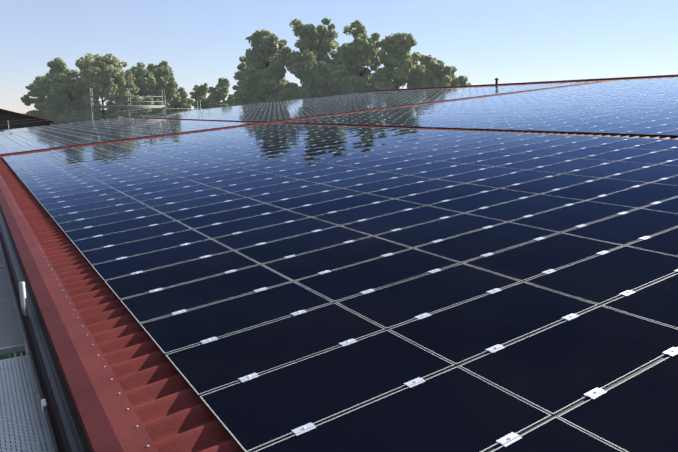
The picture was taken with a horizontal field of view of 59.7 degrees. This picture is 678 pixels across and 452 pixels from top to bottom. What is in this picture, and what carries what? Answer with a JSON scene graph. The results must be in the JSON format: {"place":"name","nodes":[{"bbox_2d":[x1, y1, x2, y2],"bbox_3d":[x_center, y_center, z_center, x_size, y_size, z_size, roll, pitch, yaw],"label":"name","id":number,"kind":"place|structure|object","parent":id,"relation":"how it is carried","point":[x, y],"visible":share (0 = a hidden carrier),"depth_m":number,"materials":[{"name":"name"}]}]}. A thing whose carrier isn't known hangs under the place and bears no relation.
{"place":"outdoors","nodes":[
{"label":"outdoors","id":0,"kind":"place"},
{"bbox_2d":[0,109,52,129],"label":"neighbouring roof","id":1,"kind":"structure","parent":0,"point":[11,117],"depth_m":83.40,"materials":[{"name":"brown"}]},
{"bbox_2d":[18,351,52,451],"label":"hall walls","id":2,"kind":"structure","parent":0,"point":[19,354],"depth_m":13.01,"materials":[{"name":"grey metal"}]},
{"bbox_2d":[0,77,677,451],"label":"roof","id":3,"kind":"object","parent":2,"relation":"on","point":[172,409],"visible":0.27,"depth_m":4.07,"materials":[{"name":"red metal"}]},
{"bbox_2d":[0,208,90,451],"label":"gutter","id":4,"kind":"object","parent":3,"relation":"attached to","point":[67,434],"depth_m":4.04,"materials":[{"name":"brown metal"}]},
{"bbox_2d":[41,399,46,410],"bbox_3d":[-1.705,1.032,3.414,0.024,0.060,0.040,-7,13,-31],"label":"coupler","id":5,"kind":"object","parent":4,"relation":"attached to","point":[43,402],"visible":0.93,"depth_m":3.40,"materials":[{"name":"silver metal"}]},
{"bbox_2d":[0,174,157,451],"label":"eave flashing","id":6,"kind":"object","parent":3,"relation":"attached to","point":[109,422],"depth_m":3.69,"materials":[{"name":"red metal"}]},
{"bbox_2d":[0,176,148,446],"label":"screws","id":7,"kind":"object","parent":6,"relation":"on","point":[136,426],"visible":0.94,"depth_m":4.18,"materials":[{"name":"silver metal"}]},
{"bbox_2d":[0,78,677,451],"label":"solar panels","id":8,"kind":"object","parent":3,"relation":"on","point":[538,376],"visible":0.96,"depth_m":5.10,"materials":[{"name":"blue glass"}]},
{"bbox_2d":[0,78,677,446],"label":"panel clamps","id":9,"kind":"object","parent":8,"relation":"on","point":[512,436],"visible":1,"depth_m":6.79,"materials":[{"name":"silver metal"}]},
{"bbox_2d":[0,81,677,451],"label":"panel rails","id":10,"kind":"object","parent":3,"relation":"on","point":[438,311],"visible":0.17,"depth_m":3.66,"materials":[{"name":"silver metal"}]},
{"bbox_2d":[374,74,677,91],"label":"ridge cap","id":11,"kind":"object","parent":3,"relation":"on","point":[623,78],"visible":1,"depth_m":42.49,"materials":[{"name":"red metal"}]},
{"bbox_2d":[0,113,142,451],"bbox_3d":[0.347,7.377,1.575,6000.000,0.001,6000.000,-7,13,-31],"label":"ground","id":12,"kind":"structure","parent":0,"point":[2,357],"depth_m":15.50,"materials":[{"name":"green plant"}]},
{"bbox_2d":[3,282,47,451],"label":"scaffolding","id":13,"kind":"object","parent":12,"relation":"on","point":[23,299],"visible":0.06,"depth_m":5.17,"materials":[{"name":"grey metal"}]},
{"bbox_2d":[0,246,5,268],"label":"scaffold plank","id":14,"kind":"object","parent":13,"relation":"on","point":[2,264],"visible":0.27,"depth_m":8.22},
{"bbox_2d":[0,269,25,355],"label":"scaffold plank","id":15,"kind":"object","parent":13,"relation":"on","point":[12,339],"visible":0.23,"depth_m":5.84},
{"bbox_2d":[0,355,54,451],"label":"scaffold plank","id":16,"kind":"object","parent":13,"relation":"on","point":[13,362],"visible":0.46,"depth_m":4.14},
{"bbox_2d":[20,75,53,124],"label":"tree","id":17,"kind":"object","parent":12,"relation":"on","point":[35,92],"depth_m":110.53,"materials":[{"name":"green plant"}]},
{"bbox_2d":[34,57,84,124],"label":"tree","id":18,"kind":"object","parent":12,"relation":"on","point":[57,82],"depth_m":105.77,"materials":[{"name":"green plant"}]},
{"bbox_2d":[3,88,200,128],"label":"scaffolding","id":19,"kind":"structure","parent":12,"relation":"on","point":[128,106],"depth_m":48.35,"materials":[{"name":"grey metal"}]},
{"bbox_2d":[68,53,138,121],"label":"tree","id":20,"kind":"object","parent":12,"relation":"on","point":[106,77],"depth_m":104.61,"materials":[{"name":"green plant"}]},
{"bbox_2d":[114,62,165,116],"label":"tree","id":21,"kind":"object","parent":12,"relation":"on","point":[145,82],"depth_m":111.68,"materials":[{"name":"green plant"}]},
{"bbox_2d":[142,61,178,114],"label":"tree","id":22,"kind":"object","parent":12,"relation":"on","point":[162,70],"depth_m":116.20,"materials":[{"name":"green plant"}]},
{"bbox_2d":[166,87,193,112],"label":"tree","id":23,"kind":"object","parent":12,"relation":"on","point":[182,101],"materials":[{"name":"green plant"}]},
{"bbox_2d":[189,83,214,109],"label":"tree","id":24,"kind":"object","parent":12,"relation":"on","point":[201,90],"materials":[{"name":"green plant"}]},
{"bbox_2d":[205,77,233,108],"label":"tree","id":25,"kind":"object","parent":12,"relation":"on","point":[221,93],"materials":[{"name":"green plant"}]},
{"bbox_2d":[228,81,240,105],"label":"tree","id":26,"kind":"object","parent":12,"relation":"on","point":[236,87],"visible":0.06,"depth_m":164.81,"materials":[{"name":"green plant"}]},
{"bbox_2d":[232,56,266,105],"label":"tree","id":27,"kind":"object","parent":12,"relation":"on","point":[237,98],"depth_m":94.33,"materials":[{"name":"green plant"}]},
{"bbox_2d":[234,29,298,104],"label":"tree","id":28,"kind":"object","parent":12,"relation":"on","point":[271,79],"depth_m":86.55,"materials":[{"name":"green plant"}]},
{"bbox_2d":[279,17,344,99],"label":"tree","id":29,"kind":"object","parent":12,"relation":"on","point":[308,73],"depth_m":84.52,"materials":[{"name":"green plant"}]},
{"bbox_2d":[324,19,389,95],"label":"tree","id":30,"kind":"object","parent":12,"relation":"on","point":[342,76],"depth_m":83.05,"materials":[{"name":"green plant"}]},
{"bbox_2d":[371,32,430,90],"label":"tree","id":31,"kind":"object","parent":12,"relation":"on","point":[406,67],"depth_m":82.38,"materials":[{"name":"green plant"}]},
{"bbox_2d":[416,54,452,87],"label":"tree","id":32,"kind":"object","parent":12,"relation":"on","point":[435,75],"depth_m":84.82,"materials":[{"name":"green plant"}]},
{"bbox_2d":[450,66,470,85],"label":"tree","id":33,"kind":"object","parent":12,"relation":"on","point":[460,80],"visible":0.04,"depth_m":87.68,"materials":[{"name":"green plant"}]},
{"bbox_2d":[0,0,677,112],"label":"sky","id":34,"kind":"structure","parent":0,"point":[202,41],"materials":[{"name":"blue"}]}
]}

